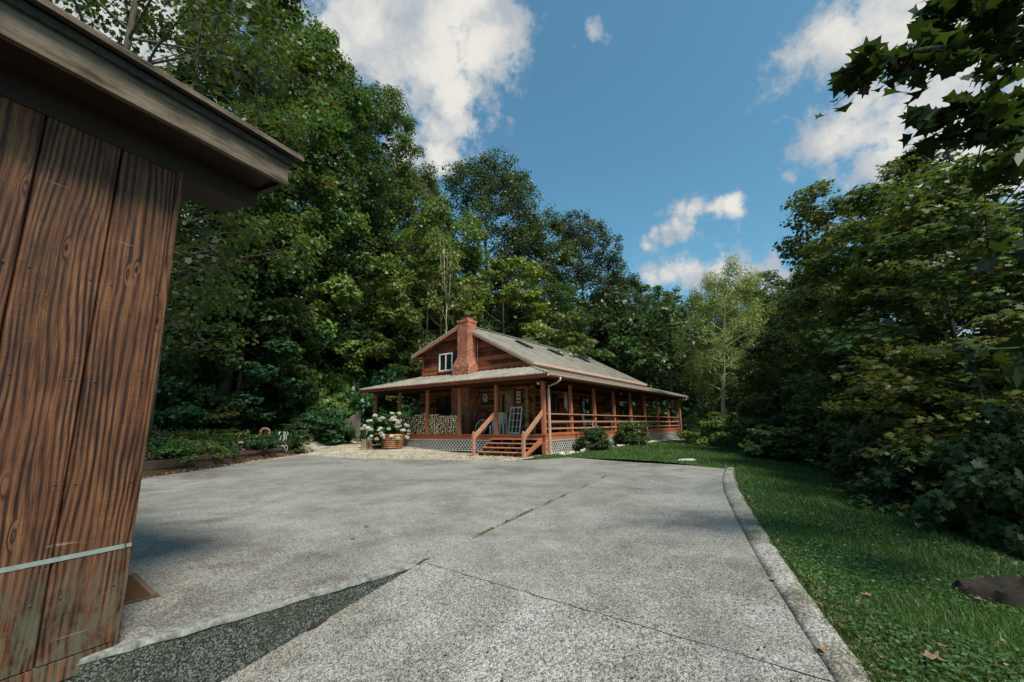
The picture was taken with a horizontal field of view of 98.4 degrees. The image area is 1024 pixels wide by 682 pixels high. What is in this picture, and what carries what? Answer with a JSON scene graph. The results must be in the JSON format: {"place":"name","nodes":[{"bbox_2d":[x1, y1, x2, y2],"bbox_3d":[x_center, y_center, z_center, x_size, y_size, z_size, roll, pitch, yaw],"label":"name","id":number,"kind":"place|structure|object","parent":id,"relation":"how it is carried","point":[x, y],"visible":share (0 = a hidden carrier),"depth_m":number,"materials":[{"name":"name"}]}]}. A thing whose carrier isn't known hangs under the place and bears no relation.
{"place":"outdoors","nodes":[
{"label":"outdoors","id":0,"kind":"place"},
{"bbox_2d":[69,455,635,681],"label":"driveway","id":1,"kind":"structure","parent":0,"point":[198,550],"depth_m":5.33,"materials":[{"name":"concrete"}]},
{"bbox_2d":[124,573,159,604],"bbox_3d":[-3.167,1.968,3.461,0.830,0.014,0.490,-10,-14,40],"label":"door mat","id":2,"kind":"object","parent":1,"relation":"on","point":[138,588],"depth_m":3.47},
{"bbox_2d":[77,562,416,665],"bbox_3d":[-2.273,1.843,2.741,0.203,0.044,3.941,-10,-15,41],"label":"driveway edge","id":3,"kind":"object","parent":1,"relation":"on","point":[134,643],"visible":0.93,"depth_m":3.00,"materials":[{"name":"grey concrete"}]},
{"bbox_2d":[231,440,565,464],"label":"dirt yard","id":4,"kind":"structure","parent":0,"point":[315,445],"depth_m":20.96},
{"bbox_2d":[380,434,404,448],"bbox_3d":[-6.135,5.113,22.590,1.306,0.710,1.306,-1,-11,0],"label":"planter tub","id":5,"kind":"object","parent":4,"relation":"on","point":[388,443],"visible":0.86,"depth_m":22.10,"materials":[{"name":"brown wood"}]},
{"bbox_2d":[360,409,410,448],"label":"hydrangea","id":6,"kind":"object","parent":5,"relation":"in","point":[379,427],"visible":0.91,"depth_m":22.66,"materials":[{"name":"white plant"}]},
{"bbox_2d":[161,208,757,442],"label":"background","id":7,"kind":"structure","parent":0,"point":[643,326],"depth_m":44.25},
{"bbox_2d":[142,365,871,680],"bbox_3d":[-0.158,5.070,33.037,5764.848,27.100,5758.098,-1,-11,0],"label":"ground","id":8,"kind":"structure","parent":0,"point":[164,471],"depth_m":15.79,"materials":[{"name":"brown soil"}]},
{"bbox_2d":[0,0,303,681],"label":"garden shed","id":9,"kind":"structure","parent":8,"relation":"on","point":[112,152],"depth_m":2.58,"materials":[{"name":"brown wood"}]},
{"bbox_2d":[146,434,184,450],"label":"bed plant","id":10,"kind":"object","parent":8,"relation":"on","point":[161,439],"visible":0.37,"depth_m":14.86,"materials":[{"name":"green plant"}]},
{"bbox_2d":[143,457,194,470],"bbox_3d":[-10.550,3.538,12.061,0.160,0.368,5.590,0,-11,-3],"label":"timber edging","id":11,"kind":"object","parent":8,"relation":"on","point":[163,464],"visible":0.24,"depth_m":13.58,"materials":[{"name":"brown wood"}]},
{"bbox_2d":[146,436,198,463],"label":"bed plant","id":12,"kind":"object","parent":8,"relation":"on","point":[179,449],"visible":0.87,"depth_m":14.31,"materials":[{"name":"green plant"}]},
{"bbox_2d":[153,370,227,430],"bbox_3d":[-16.071,2.865,20.512,4.950,3.178,4.965,6,-13,-33],"label":"shrub","id":13,"kind":"object","parent":8,"relation":"on","point":[168,386],"visible":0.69,"depth_m":20.00,"materials":[{"name":"green plant"}]},
{"bbox_2d":[48,0,334,343],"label":"broadleaf tree","id":14,"kind":"object","parent":8,"relation":"on","point":[218,249],"visible":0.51,"depth_m":13.29,"materials":[{"name":"green plant"}]},
{"bbox_2d":[167,429,221,446],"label":"bed plant","id":15,"kind":"object","parent":8,"relation":"on","point":[196,436],"visible":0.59,"depth_m":17.37,"materials":[{"name":"green plant"}]},
{"bbox_2d":[50,0,351,441],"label":"broadleaf tree","id":16,"kind":"object","parent":8,"relation":"on","point":[238,111],"visible":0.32,"depth_m":18.10,"materials":[{"name":"green plant"}]},
{"bbox_2d":[156,392,254,429],"bbox_3d":[-15.421,3.553,22.320,4.541,2.050,4.515,3,-11,-17],"label":"shrub","id":17,"kind":"object","parent":8,"relation":"on","point":[227,421],"visible":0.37,"depth_m":21.96,"materials":[{"name":"green plant"}]},
{"bbox_2d":[191,439,230,459],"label":"bed plant","id":18,"kind":"object","parent":8,"relation":"on","point":[211,448],"visible":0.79,"depth_m":15.94,"materials":[{"name":"green plant"}]},
{"bbox_2d":[193,451,246,466],"bbox_3d":[-10.791,4.379,16.427,0.162,0.368,3.236,0,-11,-3],"label":"timber edging","id":19,"kind":"object","parent":8,"relation":"on","point":[201,461],"visible":0.62,"depth_m":16.05,"materials":[{"name":"brown wood"}]},
{"bbox_2d":[157,249,294,405],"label":"broadleaf tree","id":20,"kind":"object","parent":8,"relation":"on","point":[206,377],"visible":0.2,"depth_m":25.39,"materials":[{"name":"green plant"}]},
{"bbox_2d":[213,439,239,456],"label":"bed plant","id":21,"kind":"object","parent":8,"relation":"on","point":[230,448],"visible":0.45,"depth_m":17.07,"materials":[{"name":"green plant"}]},
{"bbox_2d":[157,30,305,393],"bbox_3d":[-19.688,-7.035,27.684,11.827,23.859,11.555,3,-11,-19],"label":"maple tree","id":22,"kind":"object","parent":8,"relation":"on","point":[179,74],"visible":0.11,"depth_m":26.08,"materials":[{"name":"green plant"}]},
{"bbox_2d":[209,384,283,431],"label":"shrub","id":23,"kind":"object","parent":8,"relation":"on","point":[264,424],"visible":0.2,"depth_m":25.78,"materials":[{"name":"green plant"}]},
{"bbox_2d":[160,264,335,429],"bbox_3d":[-15.277,0.356,25.565,9.282,9.563,7.818,1,-11,-9],"label":"maple tree","id":24,"kind":"object","parent":8,"relation":"on","point":[256,373],"visible":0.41,"depth_m":23.82,"materials":[{"name":"green plant"}]},
{"bbox_2d":[227,432,283,453],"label":"bed plant","id":25,"kind":"object","parent":8,"relation":"on","point":[253,442],"visible":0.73,"depth_m":19.28,"materials":[{"name":"green plant"}]},
{"bbox_2d":[160,0,351,426],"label":"maple tree","id":26,"kind":"object","parent":8,"relation":"on","point":[302,222],"visible":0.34,"depth_m":25.61,"materials":[{"name":"green plant"}]},
{"bbox_2d":[246,447,286,457],"bbox_3d":[-10.971,5.027,19.789,0.158,0.368,3.543,0,-11,-3],"label":"timber edging","id":27,"kind":"object","parent":8,"relation":"on","point":[251,454],"visible":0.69,"depth_m":19.42,"materials":[{"name":"brown wood"}]},
{"bbox_2d":[145,399,390,455],"bbox_3d":[-15.763,4.272,25.747,16.773,3.393,31.109,-3,-11,11],"label":"ground cover","id":28,"kind":"object","parent":8,"relation":"on","point":[217,438],"visible":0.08,"depth_m":18.97,"materials":[{"name":"green plant"}]},
{"bbox_2d":[235,384,307,428],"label":"shrub","id":29,"kind":"object","parent":8,"relation":"on","point":[283,417],"visible":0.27,"depth_m":28.08,"materials":[{"name":"green plant"}]},
{"bbox_2d":[188,3,368,407],"bbox_3d":[-17.877,-11.446,34.920,12.776,35.115,13.531,6,-13,-32],"label":"maple tree","id":30,"kind":"object","parent":8,"relation":"on","point":[342,217],"visible":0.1,"depth_m":34.43,"materials":[{"name":"green plant"}]},
{"bbox_2d":[202,233,360,392],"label":"broadleaf tree","id":31,"kind":"object","parent":8,"relation":"on","point":[324,264],"visible":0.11,"depth_m":33.03,"materials":[{"name":"green plant"}]},
{"bbox_2d":[258,418,328,440],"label":"shrub","id":32,"kind":"object","parent":8,"relation":"on","point":[298,423],"visible":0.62,"depth_m":24.72,"materials":[{"name":"green plant"}]},
{"bbox_2d":[278,432,313,453],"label":"bed plant","id":33,"kind":"object","parent":8,"relation":"on","point":[296,441],"visible":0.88,"depth_m":22.51,"materials":[{"name":"green plant"}]},
{"bbox_2d":[270,361,336,423],"bbox_3d":[-14.809,3.896,31.443,5.079,5.021,5.109,-3,-11,12],"label":"shrub","id":34,"kind":"object","parent":8,"relation":"on","point":[323,371],"visible":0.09,"depth_m":30.53,"materials":[{"name":"green plant"}]},
{"bbox_2d":[220,163,398,409],"bbox_3d":[-14.783,-3.555,33.430,12.182,20.136,10.261,-2,-11,6],"label":"maple tree","id":35,"kind":"object","parent":8,"relation":"on","point":[338,344],"visible":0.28,"depth_m":31.04,"materials":[{"name":"green plant"}]},
{"bbox_2d":[270,405,355,444],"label":"shrub","id":36,"kind":"object","parent":8,"relation":"on","point":[327,418],"visible":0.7,"depth_m":25.70,"materials":[{"name":"green plant"}]},
{"bbox_2d":[236,50,412,404],"bbox_3d":[-16.488,-10.436,39.612,14.540,34.225,15.761,-1,-11,2],"label":"broadleaf tree","id":37,"kind":"object","parent":8,"relation":"on","point":[374,185],"visible":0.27,"depth_m":38.99,"materials":[{"name":"green plant"}]},
{"bbox_2d":[296,366,362,415],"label":"shrub","id":38,"kind":"object","parent":8,"relation":"on","point":[330,382],"visible":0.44,"depth_m":31.24,"materials":[{"name":"green plant"}]},
{"bbox_2d":[312,421,359,441],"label":"shrub","id":39,"kind":"object","parent":8,"relation":"on","point":[349,437],"visible":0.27,"depth_m":26.93,"materials":[{"name":"green plant"}]},
{"bbox_2d":[323,391,364,426],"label":"shrub","id":40,"kind":"object","parent":8,"relation":"on","point":[349,412],"visible":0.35,"depth_m":29.96,"materials":[{"name":"green plant"}]},
{"bbox_2d":[289,274,399,404],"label":"broadleaf tree","id":41,"kind":"object","parent":8,"relation":"on","point":[351,331],"visible":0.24,"depth_m":34.83,"materials":[{"name":"green plant"}]},
{"bbox_2d":[345,410,360,440],"bbox_3d":[-10.643,5.621,29.331,1.444,1.983,0.085,-5,-12,20],"label":"board fence","id":42,"kind":"object","parent":8,"relation":"on","point":[356,421],"visible":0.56,"depth_m":29.22,"materials":[{"name":"grey wood"}]},
{"bbox_2d":[308,182,412,405],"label":"broadleaf tree","id":43,"kind":"object","parent":8,"relation":"on","point":[399,216],"visible":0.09,"depth_m":42.47,"materials":[{"name":"green plant"}]},
{"bbox_2d":[338,371,385,419],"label":"shrub","id":44,"kind":"object","parent":8,"relation":"on","point":[356,384],"visible":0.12,"depth_m":34.26,"materials":[{"name":"green plant"}]},
{"bbox_2d":[315,79,440,403],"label":"broadleaf tree","id":45,"kind":"object","parent":8,"relation":"on","point":[393,104],"visible":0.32,"depth_m":45.53,"materials":[{"name":"green plant"}]},
{"bbox_2d":[339,364,419,441],"bbox_3d":[-9.143,4.616,31.724,6.406,6.410,6.426,4,-12,-23],"label":"shrub","id":46,"kind":"object","parent":8,"relation":"on","point":[390,373],"visible":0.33,"depth_m":30.61,"materials":[{"name":"green plant"}]},
{"bbox_2d":[339,293,438,409],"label":"maple tree","id":47,"kind":"object","parent":8,"relation":"on","point":[409,331],"visible":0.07,"depth_m":39.56,"materials":[{"name":"green plant"}]},
{"bbox_2d":[370,158,454,344],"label":"broadleaf tree","id":48,"kind":"object","parent":8,"relation":"on","point":[427,184],"visible":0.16,"depth_m":54.64,"materials":[{"name":"green plant"}]},
{"bbox_2d":[363,266,465,416],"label":"maple tree","id":49,"kind":"object","parent":8,"relation":"on","point":[394,290],"visible":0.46,"depth_m":32.30,"materials":[{"name":"green plant"}]},
{"bbox_2d":[376,191,499,411],"bbox_3d":[-6.609,-2.294,38.533,11.293,21.086,11.190,-4,-11,14],"label":"broadleaf tree","id":50,"kind":"object","parent":8,"relation":"on","point":[424,221],"visible":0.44,"depth_m":38.22,"materials":[{"name":"green plant"}]},
{"bbox_2d":[414,237,481,349],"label":"sapling","id":51,"kind":"object","parent":8,"relation":"on","point":[440,249],"visible":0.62,"depth_m":31.80,"materials":[{"name":"green plant"}]},
{"bbox_2d":[409,145,566,342],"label":"oak tree","id":52,"kind":"object","parent":8,"relation":"on","point":[483,190],"visible":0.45,"depth_m":45.69,"materials":[{"name":"green plant"}]},
{"bbox_2d":[430,255,554,347],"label":"maple tree","id":53,"kind":"object","parent":8,"relation":"on","point":[505,297],"visible":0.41,"depth_m":37.66,"materials":[{"name":"green plant"}]},
{"bbox_2d":[359,314,688,457],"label":"log house","id":54,"kind":"structure","parent":8,"relation":"on","point":[465,361],"depth_m":23.60,"materials":[{"name":"red wood"}]},
{"bbox_2d":[436,397,450,414],"bbox_3d":[-3.657,3.763,24.929,1.650,1.200,0.050,-8,-13,35],"label":"window","id":55,"kind":"structure","parent":54,"relation":"in","point":[443,404],"depth_m":25.11,"materials":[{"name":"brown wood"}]},
{"bbox_2d":[437,352,452,373],"bbox_3d":[-3.836,1.271,25.488,1.280,1.150,0.110,-8,-13,35],"label":"window","id":56,"kind":"structure","parent":54,"relation":"in","point":[446,359],"depth_m":25.49,"materials":[{"name":"white glass"}]},
{"bbox_2d":[498,389,514,432],"bbox_3d":[-0.286,3.590,22.500,1.040,2.204,0.070,-8,-13,35],"label":"door","id":57,"kind":"structure","parent":54,"relation":"in","point":[506,398],"depth_m":22.48,"materials":[{"name":"brown wood"}]},
{"bbox_2d":[550,394,558,415],"bbox_3d":[2.262,3.440,23.604,0.050,1.140,0.870,-8,-13,35],"label":"window","id":58,"kind":"structure","parent":54,"relation":"in","point":[554,399],"depth_m":23.61,"materials":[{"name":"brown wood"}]},
{"bbox_2d":[581,397,590,415],"bbox_3d":[4.456,3.957,26.632,0.050,1.150,1.120,-8,-13,35],"label":"window","id":59,"kind":"structure","parent":54,"relation":"in","point":[585,401],"depth_m":26.62,"materials":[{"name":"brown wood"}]},
{"bbox_2d":[493,218,596,353],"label":"broadleaf tree","id":60,"kind":"object","parent":8,"relation":"on","point":[566,258],"visible":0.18,"depth_m":46.45,"materials":[{"name":"green plant"}]},
{"bbox_2d":[504,280,595,360],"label":"broadleaf tree","id":61,"kind":"object","parent":8,"relation":"on","point":[581,323],"visible":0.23,"depth_m":40.48,"materials":[{"name":"green plant"}]},
{"bbox_2d":[518,311,598,357],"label":"maple tree","id":62,"kind":"object","parent":8,"relation":"on","point":[564,338],"visible":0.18,"depth_m":35.77,"materials":[{"name":"green plant"}]},
{"bbox_2d":[143,426,1023,681],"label":"leaf litter","id":63,"kind":"object","parent":8,"relation":"on","point":[876,644],"visible":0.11,"depth_m":12.48,"materials":[{"name":"brown plant"}]},
{"bbox_2d":[552,300,631,372],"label":"broadleaf tree","id":64,"kind":"object","parent":8,"relation":"on","point":[612,328],"visible":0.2,"depth_m":46.10,"materials":[{"name":"green plant"}]},
{"bbox_2d":[573,425,613,450],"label":"round shrub","id":65,"kind":"object","parent":8,"relation":"on","point":[594,436],"visible":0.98,"depth_m":20.41,"materials":[{"name":"green plant"}]},
{"bbox_2d":[542,209,647,368],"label":"oak tree","id":66,"kind":"object","parent":8,"relation":"on","point":[584,274],"visible":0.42,"depth_m":51.89,"materials":[{"name":"green plant"}]},
{"bbox_2d":[581,272,657,371],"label":"oak tree","id":67,"kind":"object","parent":8,"relation":"on","point":[634,282],"visible":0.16,"depth_m":56.55,"materials":[{"name":"green plant"}]},
{"bbox_2d":[588,335,663,418],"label":"maple tree","id":68,"kind":"object","parent":8,"relation":"on","point":[626,343],"visible":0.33,"depth_m":42.76,"materials":[{"name":"green plant"}]},
{"bbox_2d":[612,419,651,444],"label":"round shrub","id":69,"kind":"object","parent":8,"relation":"on","point":[627,431],"visible":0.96,"depth_m":24.17,"materials":[{"name":"green plant"}]},
{"bbox_2d":[622,284,687,419],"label":"broadleaf tree","id":70,"kind":"object","parent":8,"relation":"on","point":[658,292],"visible":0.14,"depth_m":57.38,"materials":[{"name":"green plant"}]},
{"bbox_2d":[655,285,711,429],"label":"broadleaf tree","id":71,"kind":"object","parent":8,"relation":"on","point":[674,295],"visible":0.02,"depth_m":62.28,"materials":[{"name":"green plant"}]},
{"bbox_2d":[673,414,712,443],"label":"shrub","id":72,"kind":"object","parent":8,"relation":"on","point":[690,425],"visible":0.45,"depth_m":28.06,"materials":[{"name":"green plant"}]},
{"bbox_2d":[669,295,749,432],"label":"broadleaf tree","id":73,"kind":"object","parent":8,"relation":"on","point":[705,405],"visible":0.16,"depth_m":49.01,"materials":[{"name":"green plant"}]},
{"bbox_2d":[673,411,758,448],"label":"shrub","id":74,"kind":"object","parent":8,"relation":"on","point":[706,439],"visible":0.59,"depth_m":24.66,"materials":[{"name":"green plant"}]},
{"bbox_2d":[671,253,777,417],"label":"birch tree","id":75,"kind":"object","parent":8,"relation":"on","point":[709,283],"visible":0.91,"depth_m":26.90,"materials":[{"name":"green plant"}]},
{"bbox_2d":[692,276,774,415],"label":"broadleaf tree","id":76,"kind":"object","parent":8,"relation":"on","point":[718,403],"visible":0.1,"depth_m":39.35,"materials":[{"name":"green plant"}]},
{"bbox_2d":[713,420,769,450],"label":"shrub","id":77,"kind":"object","parent":8,"relation":"on","point":[734,446],"visible":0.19,"depth_m":20.77,"materials":[{"name":"green plant"}]},
{"bbox_2d":[711,270,795,417],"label":"broadleaf tree","id":78,"kind":"object","parent":8,"relation":"on","point":[776,283],"visible":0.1,"depth_m":32.70,"materials":[{"name":"green plant"}]},
{"bbox_2d":[715,321,851,455],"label":"maple sapling","id":79,"kind":"object","parent":8,"relation":"on","point":[768,339],"visible":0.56,"depth_m":19.60,"materials":[{"name":"green plant"}]},
{"bbox_2d":[751,314,824,430],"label":"maple tree","id":80,"kind":"object","parent":8,"relation":"on","point":[782,369],"visible":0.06,"depth_m":22.54,"materials":[{"name":"green plant"}]},
{"bbox_2d":[722,467,871,681],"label":"kerb","id":81,"kind":"structure","parent":8,"relation":"on","point":[834,658],"depth_m":3.14,"materials":[{"name":"grey concrete"}]},
{"bbox_2d":[735,284,867,412],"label":"maple tree","id":82,"kind":"object","parent":8,"relation":"on","point":[769,319],"visible":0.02,"depth_m":30.14,"materials":[{"name":"green plant"}]},
{"bbox_2d":[750,287,882,458],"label":"maple tree","id":83,"kind":"object","parent":8,"relation":"on","point":[775,312],"visible":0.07,"depth_m":26.23,"materials":[{"name":"green plant"}]},
{"bbox_2d":[766,360,867,447],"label":"maple sapling","id":84,"kind":"object","parent":8,"relation":"on","point":[783,416],"visible":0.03,"depth_m":18.39,"materials":[{"name":"green plant"}]},
{"bbox_2d":[778,257,947,435],"bbox_3d":[16.595,1.031,20.604,6.811,11.051,7.053,4,-12,-23],"label":"maple tree","id":85,"kind":"object","parent":8,"relation":"on","point":[794,278],"visible":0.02,"depth_m":22.28,"materials":[{"name":"green plant"}]},
{"bbox_2d":[768,142,1022,456],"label":"maple tree","id":86,"kind":"object","parent":8,"relation":"on","point":[811,293],"visible":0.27,"depth_m":16.76,"materials":[{"name":"green plant"}]},
{"bbox_2d":[778,339,1017,473],"bbox_3d":[11.428,2.341,13.052,6.654,4.405,6.306,-2,-11,6],"label":"maple sapling","id":87,"kind":"object","parent":8,"relation":"on","point":[816,392],"visible":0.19,"depth_m":13.16,"materials":[{"name":"green plant"}]},
{"bbox_2d":[786,154,1023,478],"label":"maple tree","id":88,"kind":"object","parent":8,"relation":"on","point":[923,215],"visible":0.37,"depth_m":11.34,"materials":[{"name":"green plant"}]},
{"bbox_2d":[824,433,991,507],"bbox_3d":[8.059,2.691,9.090,2.921,1.686,2.912,-3,-11,13],"label":"shrub","id":89,"kind":"object","parent":8,"relation":"on","point":[854,460],"visible":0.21,"depth_m":9.24,"materials":[{"name":"green plant"}]},
{"bbox_2d":[795,148,1023,495],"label":"maple tree","id":90,"kind":"object","parent":8,"relation":"on","point":[859,295],"visible":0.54,"depth_m":9.72,"materials":[{"name":"green plant"}]},
{"bbox_2d":[815,0,1023,390],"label":"overhanging maple","id":91,"kind":"object","parent":8,"relation":"on","point":[943,47],"visible":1,"depth_m":3.92,"materials":[{"name":"green plant"}]},
{"bbox_2d":[818,304,1023,509],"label":"maple sapling","id":92,"kind":"object","parent":8,"relation":"on","point":[1008,322],"visible":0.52,"depth_m":7.80,"materials":[{"name":"green plant"}]},
{"bbox_2d":[827,365,1016,436],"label":"maple sapling","id":93,"kind":"object","parent":8,"relation":"on","point":[995,383],"visible":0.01,"depth_m":12.29,"materials":[{"name":"green plant"}]},
{"bbox_2d":[828,158,1023,405],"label":"maple tree","id":94,"kind":"object","parent":8,"relation":"on","point":[1019,224],"visible":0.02,"depth_m":20.34,"materials":[{"name":"green plant"}]},
{"bbox_2d":[840,433,1023,534],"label":"shrub","id":95,"kind":"object","parent":8,"relation":"on","point":[890,478],"visible":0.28,"depth_m":7.07,"materials":[{"name":"green plant"}]},
{"bbox_2d":[890,385,978,479],"bbox_3d":[11.501,2.891,11.114,4.089,3.714,4.077,-9,-14,37],"label":"shrub","id":96,"kind":"object","parent":8,"relation":"on","point":[960,389],"visible":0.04,"depth_m":11.00,"materials":[{"name":"green plant"}]},
{"bbox_2d":[896,400,1023,560],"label":"shrub","id":97,"kind":"object","parent":8,"relation":"on","point":[974,462],"visible":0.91,"depth_m":5.55,"materials":[{"name":"green plant"}]},
{"bbox_2d":[951,573,1023,613],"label":"rock","id":98,"kind":"object","parent":8,"relation":"on","point":[1006,588],"visible":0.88,"depth_m":3.48,"materials":[{"name":"grey stone"}]},
{"bbox_2d":[221,562,831,681],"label":"driveway","id":99,"kind":"structure","parent":0,"point":[415,623],"depth_m":2.88,"materials":[{"name":"concrete"}]},
{"bbox_2d":[53,0,1023,424],"label":"sky","id":100,"kind":"structure","parent":0,"point":[686,127],"materials":[{"name":"blue"}]},
{"bbox_2d":[424,462,835,681],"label":"driveway","id":101,"kind":"structure","parent":0,"point":[643,557],"depth_m":4.08,"materials":[{"name":"concrete"}]},
{"bbox_2d":[533,417,1023,681],"bbox_3d":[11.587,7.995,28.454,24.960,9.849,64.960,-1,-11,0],"label":"lawn","id":102,"kind":"structure","parent":0,"point":[791,506],"depth_m":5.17,"materials":[{"name":"green plant"}]},
{"bbox_2d":[719,389,804,447],"bbox_3d":[13.163,4.329,23.371,4.515,3.588,4.541,-3,-11,9],"label":"shrub","id":103,"kind":"object","parent":102,"relation":"on","point":[773,397],"visible":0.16,"depth_m":22.64,"materials":[{"name":"green plant"}]},
{"bbox_2d":[737,424,820,461],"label":"shrub","id":104,"kind":"object","parent":102,"relation":"on","point":[775,444],"visible":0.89,"depth_m":16.10,"materials":[{"name":"green plant"}]},
{"bbox_2d":[735,467,1023,681],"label":"clover","id":105,"kind":"object","parent":102,"relation":"on","point":[971,656],"visible":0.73,"depth_m":3.41,"materials":[{"name":"green plant"}]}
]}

